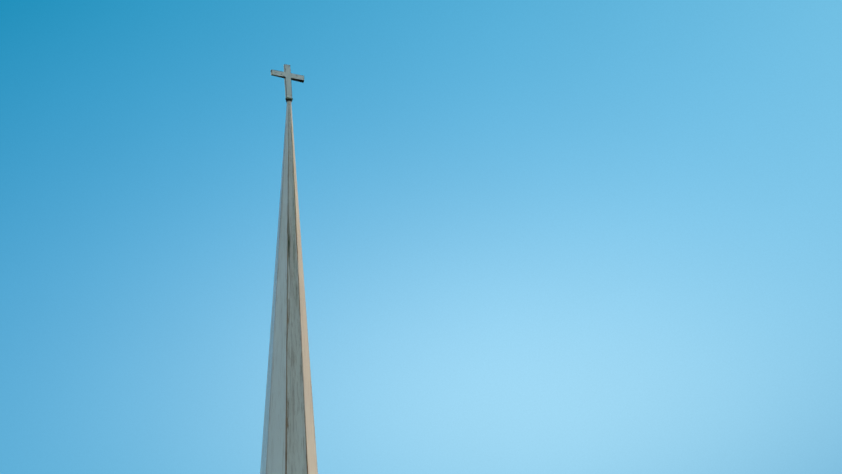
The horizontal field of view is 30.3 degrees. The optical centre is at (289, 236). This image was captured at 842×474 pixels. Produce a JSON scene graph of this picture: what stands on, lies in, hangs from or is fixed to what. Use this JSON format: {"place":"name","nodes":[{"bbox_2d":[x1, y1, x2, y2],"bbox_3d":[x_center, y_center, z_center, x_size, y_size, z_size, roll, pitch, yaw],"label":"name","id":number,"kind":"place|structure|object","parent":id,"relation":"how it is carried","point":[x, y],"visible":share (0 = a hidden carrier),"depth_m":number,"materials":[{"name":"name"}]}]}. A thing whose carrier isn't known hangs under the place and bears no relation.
{"place":"outdoors","nodes":[
{"label":"outdoors","id":0,"kind":"place"},
{"bbox_2d":[260,101,317,473],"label":"spire","id":1,"kind":"structure","parent":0,"point":[288,444],"depth_m":43.03,"materials":[{"name":"paint"}]},
{"bbox_2d":[271,64,303,99],"bbox_3d":[-0.064,-4.806,48.033,1.100,1.310,0.095,8,-30,-21],"label":"cross","id":2,"kind":"object","parent":1,"relation":"on","point":[287,75],"visible":0.98,"depth_m":48.05,"materials":[{"name":"paint"}]},
{"bbox_2d":[0,0,841,473],"label":"sky","id":3,"kind":"structure","parent":0,"point":[538,236],"materials":[{"name":"blue"}]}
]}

